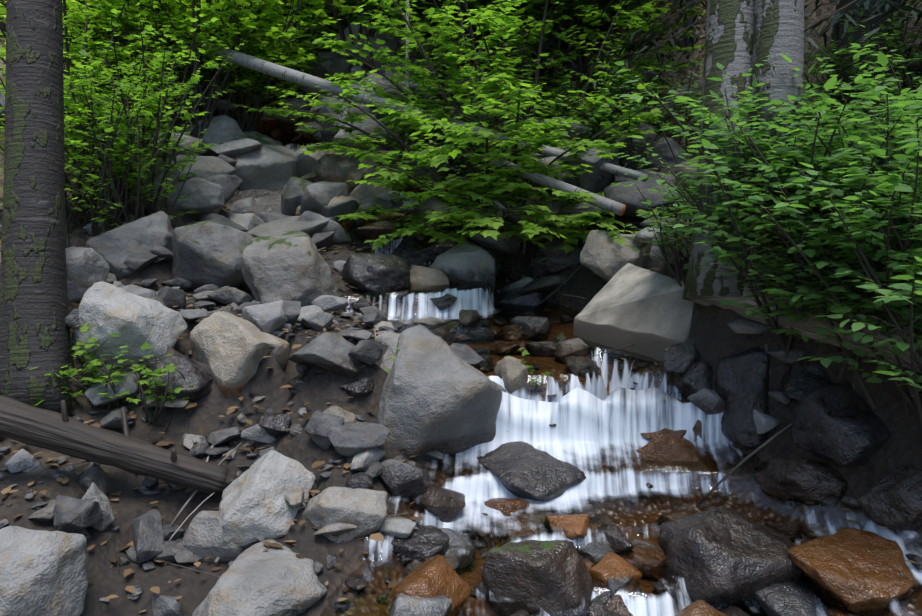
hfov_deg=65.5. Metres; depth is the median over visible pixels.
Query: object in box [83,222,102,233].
rock
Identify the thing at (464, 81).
rock
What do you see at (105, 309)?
boulder
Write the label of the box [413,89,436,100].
rock
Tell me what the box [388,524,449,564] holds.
boulder
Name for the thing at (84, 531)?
pebble
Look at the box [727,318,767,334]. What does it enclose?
rock
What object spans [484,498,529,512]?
rock
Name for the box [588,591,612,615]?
rock
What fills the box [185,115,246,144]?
boulder
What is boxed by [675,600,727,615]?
rock
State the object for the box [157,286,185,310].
rock
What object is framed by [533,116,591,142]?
rock
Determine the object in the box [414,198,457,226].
rock
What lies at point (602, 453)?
boulder
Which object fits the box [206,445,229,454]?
rock
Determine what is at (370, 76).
rock
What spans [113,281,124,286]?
rock
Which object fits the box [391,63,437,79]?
rock
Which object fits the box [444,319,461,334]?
rock
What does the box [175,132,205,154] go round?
rock
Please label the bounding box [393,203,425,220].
rock
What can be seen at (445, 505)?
rock
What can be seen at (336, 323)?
pebble
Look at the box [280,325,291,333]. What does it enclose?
rock
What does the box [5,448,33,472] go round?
rock
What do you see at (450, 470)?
pebble
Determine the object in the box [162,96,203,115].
rock
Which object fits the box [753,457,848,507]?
boulder
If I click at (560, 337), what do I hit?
rock
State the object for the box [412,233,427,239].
rock
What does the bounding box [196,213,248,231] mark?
rock
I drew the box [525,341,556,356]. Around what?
rock
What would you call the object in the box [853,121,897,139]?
rock
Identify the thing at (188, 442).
rock
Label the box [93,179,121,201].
rock
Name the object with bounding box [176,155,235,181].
rock
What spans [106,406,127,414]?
rock
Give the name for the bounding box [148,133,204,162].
rock
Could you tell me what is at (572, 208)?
rock
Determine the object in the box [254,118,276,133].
rock
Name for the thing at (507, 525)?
rock
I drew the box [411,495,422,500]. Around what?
rock
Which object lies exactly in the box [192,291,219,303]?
rock
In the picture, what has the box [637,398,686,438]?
boulder
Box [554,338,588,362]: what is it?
rock
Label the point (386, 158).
rock
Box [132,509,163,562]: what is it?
rock
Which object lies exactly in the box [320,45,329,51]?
rock
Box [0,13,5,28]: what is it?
rock
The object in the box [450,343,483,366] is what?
rock
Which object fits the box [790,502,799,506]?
pebble
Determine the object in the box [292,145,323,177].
rock
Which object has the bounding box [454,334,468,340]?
rock
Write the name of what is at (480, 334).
rock
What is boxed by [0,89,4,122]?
rock
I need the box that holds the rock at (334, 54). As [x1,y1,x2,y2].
[318,51,338,58]
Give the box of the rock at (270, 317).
[242,300,286,333]
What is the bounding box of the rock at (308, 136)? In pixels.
[294,122,321,142]
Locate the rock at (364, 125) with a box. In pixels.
[333,117,386,145]
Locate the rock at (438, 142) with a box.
[429,131,491,171]
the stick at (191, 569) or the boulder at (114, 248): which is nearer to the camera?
the stick at (191, 569)
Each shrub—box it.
[0,0,356,165]
[0,1,245,247]
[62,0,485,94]
[235,0,704,253]
[385,0,665,104]
[548,37,704,169]
[610,167,755,286]
[614,51,921,431]
[679,49,921,278]
[802,0,921,161]
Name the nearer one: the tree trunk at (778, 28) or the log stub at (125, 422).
the log stub at (125, 422)
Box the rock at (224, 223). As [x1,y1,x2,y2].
[183,222,238,229]
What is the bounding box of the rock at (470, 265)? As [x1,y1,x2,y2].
[429,241,495,293]
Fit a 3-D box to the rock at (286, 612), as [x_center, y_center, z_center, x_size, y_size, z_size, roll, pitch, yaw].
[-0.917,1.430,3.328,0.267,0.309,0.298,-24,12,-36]
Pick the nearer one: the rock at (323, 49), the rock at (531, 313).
the rock at (531, 313)
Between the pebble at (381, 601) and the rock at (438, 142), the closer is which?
the pebble at (381, 601)
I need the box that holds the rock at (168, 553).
[151,541,178,563]
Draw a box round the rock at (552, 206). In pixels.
[508,195,571,235]
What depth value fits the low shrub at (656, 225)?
5.33 m
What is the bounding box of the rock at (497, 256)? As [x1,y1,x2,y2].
[483,247,499,258]
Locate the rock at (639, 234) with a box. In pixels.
[636,228,659,241]
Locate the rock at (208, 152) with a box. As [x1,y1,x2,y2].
[204,145,218,156]
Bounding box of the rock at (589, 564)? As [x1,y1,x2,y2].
[582,558,594,569]
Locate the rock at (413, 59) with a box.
[379,56,439,71]
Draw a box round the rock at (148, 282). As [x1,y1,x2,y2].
[141,279,157,286]
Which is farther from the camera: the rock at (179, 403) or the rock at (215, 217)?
the rock at (215, 217)
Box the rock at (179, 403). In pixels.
[141,399,189,407]
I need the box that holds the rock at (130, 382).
[85,371,138,405]
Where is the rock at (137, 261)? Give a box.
[123,253,157,270]
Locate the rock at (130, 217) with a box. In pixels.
[117,215,134,223]
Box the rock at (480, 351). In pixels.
[474,347,494,355]
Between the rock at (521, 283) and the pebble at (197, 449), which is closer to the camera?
the pebble at (197, 449)
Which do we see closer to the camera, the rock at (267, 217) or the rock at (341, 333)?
the rock at (341, 333)
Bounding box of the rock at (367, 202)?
[352,196,392,227]
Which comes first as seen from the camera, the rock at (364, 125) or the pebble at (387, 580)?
the pebble at (387, 580)
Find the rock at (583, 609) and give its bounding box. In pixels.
[550,594,589,615]
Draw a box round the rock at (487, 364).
[478,354,494,371]
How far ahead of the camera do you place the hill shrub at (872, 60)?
6.97 m
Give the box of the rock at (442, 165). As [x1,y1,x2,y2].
[438,161,447,173]
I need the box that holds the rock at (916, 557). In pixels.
[905,552,921,569]
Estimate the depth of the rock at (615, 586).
3.70 m
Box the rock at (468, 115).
[455,112,499,131]
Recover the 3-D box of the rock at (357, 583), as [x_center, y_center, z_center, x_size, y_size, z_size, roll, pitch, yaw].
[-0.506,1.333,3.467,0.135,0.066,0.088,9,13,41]
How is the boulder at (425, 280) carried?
on the terrain ground
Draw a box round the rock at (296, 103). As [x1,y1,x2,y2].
[277,98,311,111]
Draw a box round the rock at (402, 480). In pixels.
[379,459,428,499]
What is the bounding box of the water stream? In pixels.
[283,138,921,615]
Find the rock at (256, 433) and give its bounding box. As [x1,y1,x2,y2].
[241,424,274,443]
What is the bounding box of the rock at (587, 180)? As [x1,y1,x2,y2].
[568,146,618,192]
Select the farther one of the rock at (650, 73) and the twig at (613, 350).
the rock at (650, 73)
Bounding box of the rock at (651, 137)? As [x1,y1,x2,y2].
[599,120,656,167]
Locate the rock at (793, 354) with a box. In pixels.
[766,348,803,363]
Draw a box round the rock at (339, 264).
[332,260,345,272]
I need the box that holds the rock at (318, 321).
[300,312,333,330]
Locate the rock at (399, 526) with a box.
[378,516,415,537]
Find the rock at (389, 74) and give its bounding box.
[381,71,416,81]
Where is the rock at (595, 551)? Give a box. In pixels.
[578,537,612,564]
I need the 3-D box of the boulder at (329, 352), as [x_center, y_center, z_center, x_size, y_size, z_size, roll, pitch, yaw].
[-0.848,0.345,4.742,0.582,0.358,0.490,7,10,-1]
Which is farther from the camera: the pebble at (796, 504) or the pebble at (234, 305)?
the pebble at (234, 305)
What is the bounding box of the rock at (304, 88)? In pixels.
[297,76,322,95]
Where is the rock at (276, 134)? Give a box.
[266,129,282,141]
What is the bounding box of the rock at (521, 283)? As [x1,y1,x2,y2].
[495,277,532,292]
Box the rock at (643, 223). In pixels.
[639,216,673,227]
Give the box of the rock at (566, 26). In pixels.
[538,10,590,30]
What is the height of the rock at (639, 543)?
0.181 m
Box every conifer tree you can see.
[581,0,921,96]
[804,0,921,120]
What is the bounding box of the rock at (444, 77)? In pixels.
[439,76,457,97]
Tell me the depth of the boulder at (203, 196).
7.70 m
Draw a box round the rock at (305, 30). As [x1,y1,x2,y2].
[299,19,327,50]
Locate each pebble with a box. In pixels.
[0,446,9,454]
[0,466,8,471]
[0,473,5,479]
[0,519,8,528]
[23,457,43,472]
[25,492,34,498]
[30,502,48,508]
[51,468,67,478]
[53,455,67,463]
[66,466,73,471]
[71,528,90,538]
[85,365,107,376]
[98,597,108,601]
[114,555,129,565]
[126,546,150,562]
[127,585,142,599]
[138,482,148,491]
[140,560,154,569]
[141,490,158,494]
[143,476,157,485]
[169,483,185,489]
[188,439,208,457]
[224,304,232,309]
[226,447,239,458]
[231,302,238,309]
[235,465,249,470]
[237,413,245,422]
[246,453,256,458]
[251,396,265,402]
[290,423,301,435]
[295,324,303,327]
[295,363,306,372]
[295,608,307,614]
[298,407,306,416]
[313,561,323,573]
[319,471,331,477]
[320,464,333,470]
[327,553,336,569]
[331,319,339,328]
[332,459,342,463]
[333,600,350,611]
[347,455,353,462]
[356,415,366,420]
[361,566,371,577]
[376,599,387,604]
[380,588,391,597]
[384,577,391,584]
[394,454,403,460]
[407,460,416,465]
[414,520,424,524]
[446,466,454,476]
[457,527,479,539]
[460,522,469,529]
[470,589,479,596]
[475,542,485,549]
[475,580,491,597]
[480,547,486,559]
[529,364,539,369]
[540,382,549,387]
[544,391,555,396]
[558,383,567,386]
[562,389,569,395]
[565,374,575,379]
[580,369,591,379]
[618,364,623,370]
[635,527,649,532]
[636,481,652,491]
[651,369,663,375]
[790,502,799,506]
[905,598,917,604]
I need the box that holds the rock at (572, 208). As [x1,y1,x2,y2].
[550,202,604,225]
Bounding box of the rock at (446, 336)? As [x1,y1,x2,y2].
[430,328,454,345]
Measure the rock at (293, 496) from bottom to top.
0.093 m
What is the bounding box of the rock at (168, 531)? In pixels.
[163,524,184,540]
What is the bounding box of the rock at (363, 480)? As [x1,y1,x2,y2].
[345,472,373,489]
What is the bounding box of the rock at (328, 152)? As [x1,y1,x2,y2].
[323,151,335,154]
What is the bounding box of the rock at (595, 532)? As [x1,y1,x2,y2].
[575,523,606,544]
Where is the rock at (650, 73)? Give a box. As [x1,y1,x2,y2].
[605,70,666,110]
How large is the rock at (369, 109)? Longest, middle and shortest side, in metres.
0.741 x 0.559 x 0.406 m
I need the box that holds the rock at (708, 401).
[687,388,724,414]
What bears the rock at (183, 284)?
on the terrain ground
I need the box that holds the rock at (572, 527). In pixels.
[545,514,590,540]
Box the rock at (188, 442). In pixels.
[183,434,206,448]
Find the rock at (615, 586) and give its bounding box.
[607,576,633,597]
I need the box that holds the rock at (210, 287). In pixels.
[194,284,221,292]
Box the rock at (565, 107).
[548,99,572,111]
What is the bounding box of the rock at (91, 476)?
[79,462,110,493]
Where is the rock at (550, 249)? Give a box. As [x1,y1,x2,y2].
[540,236,579,258]
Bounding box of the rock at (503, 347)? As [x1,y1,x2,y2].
[490,341,519,352]
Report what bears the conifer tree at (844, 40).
on the terrain ground
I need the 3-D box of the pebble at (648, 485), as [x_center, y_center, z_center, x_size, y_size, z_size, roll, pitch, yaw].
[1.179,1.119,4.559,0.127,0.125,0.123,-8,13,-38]
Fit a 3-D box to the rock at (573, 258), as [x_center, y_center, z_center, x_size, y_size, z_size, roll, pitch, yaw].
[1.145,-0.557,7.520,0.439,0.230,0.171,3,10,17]
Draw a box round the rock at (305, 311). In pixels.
[296,305,323,323]
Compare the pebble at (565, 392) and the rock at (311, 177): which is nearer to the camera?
the pebble at (565, 392)
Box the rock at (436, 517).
[421,512,439,521]
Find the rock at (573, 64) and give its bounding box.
[566,59,586,79]
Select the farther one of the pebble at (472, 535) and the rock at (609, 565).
the pebble at (472, 535)
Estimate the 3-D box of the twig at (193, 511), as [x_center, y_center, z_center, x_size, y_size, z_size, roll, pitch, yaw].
[-1.461,1.131,3.967,0.011,0.054,0.590,5,31,25]
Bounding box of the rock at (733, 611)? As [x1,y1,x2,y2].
[720,606,749,615]
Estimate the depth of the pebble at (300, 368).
4.67 m
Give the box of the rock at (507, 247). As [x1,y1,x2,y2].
[472,226,520,257]
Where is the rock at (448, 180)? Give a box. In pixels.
[447,175,476,203]
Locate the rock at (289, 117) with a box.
[264,108,301,126]
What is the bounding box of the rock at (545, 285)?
[519,275,566,294]
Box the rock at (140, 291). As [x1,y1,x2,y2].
[119,285,157,297]
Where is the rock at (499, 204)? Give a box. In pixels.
[473,199,510,222]
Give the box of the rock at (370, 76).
[352,73,382,104]
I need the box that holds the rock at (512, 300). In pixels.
[495,287,546,312]
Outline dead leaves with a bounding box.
[0,45,918,614]
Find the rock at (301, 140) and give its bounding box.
[297,135,311,145]
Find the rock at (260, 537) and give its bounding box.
[254,534,266,541]
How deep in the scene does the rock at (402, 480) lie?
4.01 m
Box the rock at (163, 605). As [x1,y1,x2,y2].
[152,595,181,615]
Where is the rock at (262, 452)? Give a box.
[258,446,275,457]
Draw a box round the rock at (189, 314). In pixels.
[179,309,207,320]
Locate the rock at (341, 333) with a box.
[337,328,366,338]
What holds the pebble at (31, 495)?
on the terrain ground
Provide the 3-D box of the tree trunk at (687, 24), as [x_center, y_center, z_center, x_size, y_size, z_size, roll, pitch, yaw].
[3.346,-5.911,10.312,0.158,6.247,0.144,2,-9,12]
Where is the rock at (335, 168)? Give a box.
[313,154,381,191]
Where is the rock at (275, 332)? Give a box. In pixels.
[270,329,281,335]
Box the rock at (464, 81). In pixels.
[449,75,479,91]
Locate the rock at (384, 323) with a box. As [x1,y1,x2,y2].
[373,321,393,331]
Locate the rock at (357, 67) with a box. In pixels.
[349,64,373,82]
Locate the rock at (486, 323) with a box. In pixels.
[481,320,490,326]
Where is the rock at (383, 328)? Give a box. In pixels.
[378,326,397,331]
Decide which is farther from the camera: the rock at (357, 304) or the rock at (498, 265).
the rock at (498, 265)
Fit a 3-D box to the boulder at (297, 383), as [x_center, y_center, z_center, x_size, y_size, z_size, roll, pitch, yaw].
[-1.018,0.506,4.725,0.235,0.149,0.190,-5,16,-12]
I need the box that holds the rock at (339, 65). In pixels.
[330,56,363,82]
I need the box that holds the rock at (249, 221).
[228,213,263,231]
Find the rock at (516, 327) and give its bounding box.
[500,323,523,337]
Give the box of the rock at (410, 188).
[392,164,446,201]
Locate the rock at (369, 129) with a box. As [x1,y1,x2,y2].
[354,124,392,150]
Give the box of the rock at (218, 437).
[207,427,242,445]
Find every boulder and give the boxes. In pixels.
[0,526,87,615]
[65,247,109,303]
[72,282,186,366]
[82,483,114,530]
[86,211,172,278]
[136,354,212,402]
[153,178,224,215]
[172,220,254,290]
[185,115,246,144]
[190,311,289,397]
[192,539,327,615]
[219,140,297,190]
[219,450,316,547]
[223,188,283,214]
[242,230,338,306]
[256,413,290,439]
[263,127,294,141]
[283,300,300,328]
[288,332,365,378]
[288,371,308,392]
[295,195,360,230]
[303,486,387,542]
[323,406,356,423]
[339,253,410,301]
[339,377,374,396]
[342,143,355,154]
[350,176,399,199]
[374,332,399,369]
[377,324,505,461]
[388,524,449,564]
[391,226,480,269]
[399,316,464,331]
[408,265,450,294]
[475,441,588,500]
[481,540,592,615]
[494,357,529,394]
[527,246,572,278]
[573,263,693,365]
[579,230,642,281]
[588,445,613,460]
[609,433,726,491]
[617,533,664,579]
[635,137,688,166]
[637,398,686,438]
[649,232,685,264]
[659,507,802,610]
[661,174,675,185]
[663,338,702,373]
[673,361,712,399]
[714,347,770,448]
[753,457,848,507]
[780,351,832,401]
[788,527,918,615]
[792,382,890,467]
[857,465,921,530]
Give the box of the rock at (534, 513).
[512,502,552,526]
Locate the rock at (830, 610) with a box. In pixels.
[821,605,863,615]
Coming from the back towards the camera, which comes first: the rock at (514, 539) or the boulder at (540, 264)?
the boulder at (540, 264)
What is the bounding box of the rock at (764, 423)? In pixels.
[753,409,780,433]
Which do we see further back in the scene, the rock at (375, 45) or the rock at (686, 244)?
the rock at (375, 45)
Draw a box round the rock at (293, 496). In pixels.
[284,486,303,507]
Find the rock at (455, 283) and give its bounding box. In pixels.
[448,278,462,289]
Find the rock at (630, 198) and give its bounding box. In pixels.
[604,180,679,216]
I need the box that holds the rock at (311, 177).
[300,173,316,182]
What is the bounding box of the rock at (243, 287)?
[238,282,252,294]
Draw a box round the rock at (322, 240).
[311,231,334,248]
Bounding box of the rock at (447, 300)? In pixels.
[428,290,456,309]
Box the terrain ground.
[0,0,921,615]
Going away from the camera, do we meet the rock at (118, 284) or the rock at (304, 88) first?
the rock at (118, 284)
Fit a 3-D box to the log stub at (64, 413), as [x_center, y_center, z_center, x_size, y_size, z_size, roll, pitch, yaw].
[-2.135,0.597,3.870,0.046,0.220,0.039,-5,25,-24]
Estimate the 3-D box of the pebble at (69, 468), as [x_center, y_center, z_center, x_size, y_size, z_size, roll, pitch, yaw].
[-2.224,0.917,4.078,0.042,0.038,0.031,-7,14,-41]
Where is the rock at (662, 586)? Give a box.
[653,577,688,601]
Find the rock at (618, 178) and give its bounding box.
[614,169,664,183]
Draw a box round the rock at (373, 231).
[356,220,400,241]
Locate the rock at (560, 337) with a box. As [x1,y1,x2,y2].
[553,332,566,342]
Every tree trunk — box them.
[0,0,74,411]
[330,0,343,51]
[405,0,409,162]
[682,0,754,300]
[684,0,695,61]
[741,0,803,276]
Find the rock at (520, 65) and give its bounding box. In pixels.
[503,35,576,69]
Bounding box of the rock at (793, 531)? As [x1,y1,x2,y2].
[763,519,809,539]
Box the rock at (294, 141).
[291,135,298,143]
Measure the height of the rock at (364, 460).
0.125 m
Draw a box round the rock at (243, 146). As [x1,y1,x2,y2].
[209,138,262,157]
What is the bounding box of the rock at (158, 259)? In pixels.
[152,257,166,263]
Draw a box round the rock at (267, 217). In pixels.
[256,212,290,222]
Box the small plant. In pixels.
[29,323,192,431]
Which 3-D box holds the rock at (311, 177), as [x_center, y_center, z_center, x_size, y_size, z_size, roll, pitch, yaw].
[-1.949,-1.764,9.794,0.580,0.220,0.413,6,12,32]
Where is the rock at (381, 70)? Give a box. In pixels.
[379,60,435,91]
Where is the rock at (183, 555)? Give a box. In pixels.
[172,542,202,563]
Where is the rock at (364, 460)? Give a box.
[350,448,385,470]
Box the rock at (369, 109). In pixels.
[347,103,388,118]
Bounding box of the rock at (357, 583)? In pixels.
[344,574,368,591]
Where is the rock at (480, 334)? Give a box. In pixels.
[463,327,494,342]
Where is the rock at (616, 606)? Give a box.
[603,583,647,615]
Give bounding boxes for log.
[0,395,229,494]
[200,40,647,181]
[480,152,625,215]
[691,284,921,372]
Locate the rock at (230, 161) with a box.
[218,154,237,166]
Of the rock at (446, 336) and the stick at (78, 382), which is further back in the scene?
the rock at (446, 336)
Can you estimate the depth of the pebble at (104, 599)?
3.40 m
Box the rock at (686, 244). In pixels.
[676,235,690,256]
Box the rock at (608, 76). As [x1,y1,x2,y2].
[600,69,623,89]
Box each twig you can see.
[169,480,232,540]
[276,512,406,535]
[591,343,633,356]
[853,356,858,389]
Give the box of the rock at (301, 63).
[294,53,310,72]
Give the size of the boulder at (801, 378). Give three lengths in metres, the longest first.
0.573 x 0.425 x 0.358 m
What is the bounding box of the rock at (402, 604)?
[387,593,451,615]
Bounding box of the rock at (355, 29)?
[333,21,381,56]
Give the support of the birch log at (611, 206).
on the terrain ground
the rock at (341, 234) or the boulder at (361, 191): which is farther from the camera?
the boulder at (361, 191)
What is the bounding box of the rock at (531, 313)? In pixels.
[520,311,535,315]
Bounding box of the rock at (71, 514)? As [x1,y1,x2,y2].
[53,495,102,532]
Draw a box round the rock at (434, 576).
[391,555,470,615]
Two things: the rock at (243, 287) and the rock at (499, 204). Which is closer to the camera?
the rock at (243, 287)
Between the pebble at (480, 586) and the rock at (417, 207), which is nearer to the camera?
the pebble at (480, 586)
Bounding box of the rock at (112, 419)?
[100,410,132,428]
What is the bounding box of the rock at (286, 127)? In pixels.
[273,116,298,136]
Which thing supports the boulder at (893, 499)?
on the terrain ground
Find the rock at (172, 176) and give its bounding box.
[124,157,178,208]
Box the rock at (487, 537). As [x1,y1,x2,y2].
[475,513,497,546]
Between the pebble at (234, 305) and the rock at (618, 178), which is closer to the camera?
the pebble at (234, 305)
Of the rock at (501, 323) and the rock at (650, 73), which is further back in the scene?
the rock at (650, 73)
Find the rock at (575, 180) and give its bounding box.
[549,170,604,193]
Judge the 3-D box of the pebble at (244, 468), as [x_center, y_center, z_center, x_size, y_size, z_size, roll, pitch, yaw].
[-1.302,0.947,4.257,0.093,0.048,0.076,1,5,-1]
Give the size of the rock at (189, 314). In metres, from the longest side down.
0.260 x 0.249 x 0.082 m
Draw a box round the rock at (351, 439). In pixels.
[327,421,388,455]
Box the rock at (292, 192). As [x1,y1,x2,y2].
[281,177,312,215]
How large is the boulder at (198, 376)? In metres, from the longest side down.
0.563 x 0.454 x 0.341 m
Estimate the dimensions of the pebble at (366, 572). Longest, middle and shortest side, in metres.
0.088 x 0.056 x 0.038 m
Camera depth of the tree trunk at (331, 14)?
13.59 m
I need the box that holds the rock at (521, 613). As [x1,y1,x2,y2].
[510,610,528,615]
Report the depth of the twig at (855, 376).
4.07 m
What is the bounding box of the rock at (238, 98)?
[237,94,263,125]
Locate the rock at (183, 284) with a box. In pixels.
[161,278,193,289]
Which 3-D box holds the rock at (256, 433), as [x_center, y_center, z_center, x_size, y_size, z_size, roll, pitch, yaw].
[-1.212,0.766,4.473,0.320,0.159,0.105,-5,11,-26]
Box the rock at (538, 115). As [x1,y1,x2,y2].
[529,106,566,116]
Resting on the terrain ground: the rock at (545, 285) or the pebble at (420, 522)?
the rock at (545, 285)
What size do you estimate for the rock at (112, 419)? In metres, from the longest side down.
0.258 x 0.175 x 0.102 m
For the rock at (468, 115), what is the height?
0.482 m
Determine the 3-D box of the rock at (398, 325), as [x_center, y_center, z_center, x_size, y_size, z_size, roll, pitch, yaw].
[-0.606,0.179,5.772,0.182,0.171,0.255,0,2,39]
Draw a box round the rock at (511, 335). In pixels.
[504,330,522,341]
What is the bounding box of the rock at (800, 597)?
[754,574,824,615]
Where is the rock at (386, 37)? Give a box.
[380,17,431,58]
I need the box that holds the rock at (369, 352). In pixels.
[348,340,382,364]
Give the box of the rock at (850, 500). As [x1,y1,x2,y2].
[841,494,858,506]
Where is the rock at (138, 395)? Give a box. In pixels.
[135,390,149,401]
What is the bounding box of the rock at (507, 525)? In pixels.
[489,511,541,540]
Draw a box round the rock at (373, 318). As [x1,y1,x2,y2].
[359,310,387,325]
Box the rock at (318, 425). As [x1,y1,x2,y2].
[304,410,343,450]
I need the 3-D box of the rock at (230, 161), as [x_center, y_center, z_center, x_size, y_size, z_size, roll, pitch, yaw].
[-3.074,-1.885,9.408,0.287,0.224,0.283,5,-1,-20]
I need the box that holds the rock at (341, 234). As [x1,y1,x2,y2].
[291,211,350,243]
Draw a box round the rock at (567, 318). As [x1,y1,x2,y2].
[560,313,573,322]
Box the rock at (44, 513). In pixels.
[28,500,55,522]
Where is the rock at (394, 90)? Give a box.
[370,87,415,102]
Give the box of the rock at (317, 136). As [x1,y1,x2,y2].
[313,131,332,142]
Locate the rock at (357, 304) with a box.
[350,297,371,309]
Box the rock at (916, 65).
[888,55,921,79]
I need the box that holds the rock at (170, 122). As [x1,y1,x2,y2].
[134,114,173,129]
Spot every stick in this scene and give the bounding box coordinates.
[69,375,87,389]
[159,560,219,577]
[169,442,241,526]
[528,264,581,311]
[557,294,585,298]
[696,422,792,506]
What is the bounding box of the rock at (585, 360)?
[564,356,596,369]
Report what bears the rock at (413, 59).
on the terrain ground
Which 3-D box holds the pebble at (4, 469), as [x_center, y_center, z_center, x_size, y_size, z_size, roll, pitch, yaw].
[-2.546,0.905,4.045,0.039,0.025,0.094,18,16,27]
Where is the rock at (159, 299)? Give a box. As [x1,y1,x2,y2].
[148,297,166,306]
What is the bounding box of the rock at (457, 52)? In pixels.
[430,41,478,65]
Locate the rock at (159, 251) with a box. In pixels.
[151,245,172,260]
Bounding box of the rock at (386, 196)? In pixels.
[379,193,402,207]
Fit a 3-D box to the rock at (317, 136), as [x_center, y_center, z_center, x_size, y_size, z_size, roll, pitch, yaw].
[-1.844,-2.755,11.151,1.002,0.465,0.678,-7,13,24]
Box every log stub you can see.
[61,400,68,421]
[121,407,129,435]
[171,448,176,461]
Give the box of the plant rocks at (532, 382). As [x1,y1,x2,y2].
[385,347,550,397]
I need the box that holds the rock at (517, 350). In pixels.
[510,340,529,353]
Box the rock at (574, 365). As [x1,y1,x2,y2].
[565,356,588,374]
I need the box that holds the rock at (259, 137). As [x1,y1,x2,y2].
[234,131,282,145]
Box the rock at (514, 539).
[501,535,534,545]
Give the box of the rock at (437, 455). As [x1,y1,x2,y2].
[425,450,444,459]
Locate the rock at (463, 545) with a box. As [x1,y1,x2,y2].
[439,528,476,566]
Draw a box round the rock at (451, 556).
[404,546,461,575]
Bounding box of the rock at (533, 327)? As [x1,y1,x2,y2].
[509,316,549,339]
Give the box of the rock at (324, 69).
[307,55,334,81]
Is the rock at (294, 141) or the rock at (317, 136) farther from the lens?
the rock at (294, 141)
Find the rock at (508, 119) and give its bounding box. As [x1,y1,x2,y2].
[483,101,531,129]
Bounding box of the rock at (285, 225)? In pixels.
[246,216,335,237]
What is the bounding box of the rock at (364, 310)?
[359,306,387,321]
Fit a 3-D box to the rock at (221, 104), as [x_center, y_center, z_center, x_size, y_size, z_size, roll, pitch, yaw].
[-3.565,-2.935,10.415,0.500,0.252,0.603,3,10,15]
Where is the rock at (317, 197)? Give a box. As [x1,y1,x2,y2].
[299,181,348,214]
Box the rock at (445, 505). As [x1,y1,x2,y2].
[411,483,465,522]
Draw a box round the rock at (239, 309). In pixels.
[236,302,257,313]
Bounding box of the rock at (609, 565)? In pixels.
[589,552,641,592]
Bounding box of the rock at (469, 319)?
[458,310,481,331]
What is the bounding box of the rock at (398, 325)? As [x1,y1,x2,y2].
[388,320,402,332]
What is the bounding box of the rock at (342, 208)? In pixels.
[322,199,358,226]
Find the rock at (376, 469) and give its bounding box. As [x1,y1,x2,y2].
[361,461,382,477]
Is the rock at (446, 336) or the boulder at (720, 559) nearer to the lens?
the boulder at (720, 559)
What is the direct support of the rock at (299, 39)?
on the terrain ground
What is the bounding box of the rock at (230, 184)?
[201,174,242,204]
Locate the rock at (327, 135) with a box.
[315,87,353,142]
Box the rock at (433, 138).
[411,123,436,150]
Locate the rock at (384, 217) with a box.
[363,212,411,227]
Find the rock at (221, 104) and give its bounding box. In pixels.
[199,96,237,114]
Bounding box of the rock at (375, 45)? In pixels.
[347,35,401,68]
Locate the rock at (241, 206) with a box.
[228,197,252,213]
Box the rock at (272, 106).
[262,99,277,108]
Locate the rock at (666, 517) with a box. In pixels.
[655,511,688,526]
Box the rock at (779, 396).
[768,391,792,403]
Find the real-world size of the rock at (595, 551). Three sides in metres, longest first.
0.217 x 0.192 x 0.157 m
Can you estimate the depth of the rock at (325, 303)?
5.96 m
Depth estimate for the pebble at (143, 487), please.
4.12 m
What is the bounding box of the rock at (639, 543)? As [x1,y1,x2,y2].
[629,539,663,551]
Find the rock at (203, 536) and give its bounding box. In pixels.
[182,511,247,561]
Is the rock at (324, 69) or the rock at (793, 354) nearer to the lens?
the rock at (793, 354)
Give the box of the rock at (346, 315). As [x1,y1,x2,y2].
[340,312,355,318]
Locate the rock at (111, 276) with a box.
[107,273,116,280]
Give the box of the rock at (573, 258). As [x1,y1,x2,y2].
[550,244,582,264]
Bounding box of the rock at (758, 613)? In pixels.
[749,611,766,615]
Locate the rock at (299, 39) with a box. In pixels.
[285,21,301,46]
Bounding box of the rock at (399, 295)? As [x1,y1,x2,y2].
[386,289,409,302]
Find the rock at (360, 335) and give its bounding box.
[343,330,371,340]
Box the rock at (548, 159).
[526,146,573,195]
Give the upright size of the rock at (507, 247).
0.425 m
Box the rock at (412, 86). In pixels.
[372,80,427,97]
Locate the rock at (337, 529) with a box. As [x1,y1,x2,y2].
[314,523,357,534]
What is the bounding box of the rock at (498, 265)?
[481,247,502,274]
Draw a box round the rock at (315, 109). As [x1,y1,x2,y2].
[310,94,333,114]
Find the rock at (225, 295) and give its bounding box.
[207,286,251,305]
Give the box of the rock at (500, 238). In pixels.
[473,226,510,239]
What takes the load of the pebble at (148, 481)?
on the terrain ground
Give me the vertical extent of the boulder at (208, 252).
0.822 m
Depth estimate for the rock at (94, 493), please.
3.72 m
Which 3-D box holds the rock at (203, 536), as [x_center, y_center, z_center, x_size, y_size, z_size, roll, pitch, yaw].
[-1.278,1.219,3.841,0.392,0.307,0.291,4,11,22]
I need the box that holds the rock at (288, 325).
[277,323,292,328]
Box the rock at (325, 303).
[311,295,348,311]
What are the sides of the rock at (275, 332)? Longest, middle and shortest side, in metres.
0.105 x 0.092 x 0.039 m
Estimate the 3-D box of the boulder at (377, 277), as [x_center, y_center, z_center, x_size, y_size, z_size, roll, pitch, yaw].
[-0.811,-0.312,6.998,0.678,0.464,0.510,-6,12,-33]
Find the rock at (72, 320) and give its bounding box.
[65,309,79,329]
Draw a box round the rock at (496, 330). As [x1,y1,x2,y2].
[491,326,500,339]
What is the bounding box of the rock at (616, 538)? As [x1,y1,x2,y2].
[590,514,634,553]
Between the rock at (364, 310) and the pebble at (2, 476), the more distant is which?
the rock at (364, 310)
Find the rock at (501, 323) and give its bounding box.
[492,319,506,326]
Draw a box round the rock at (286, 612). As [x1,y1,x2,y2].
[273,609,297,615]
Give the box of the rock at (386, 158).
[366,150,397,166]
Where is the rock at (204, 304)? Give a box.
[193,301,215,308]

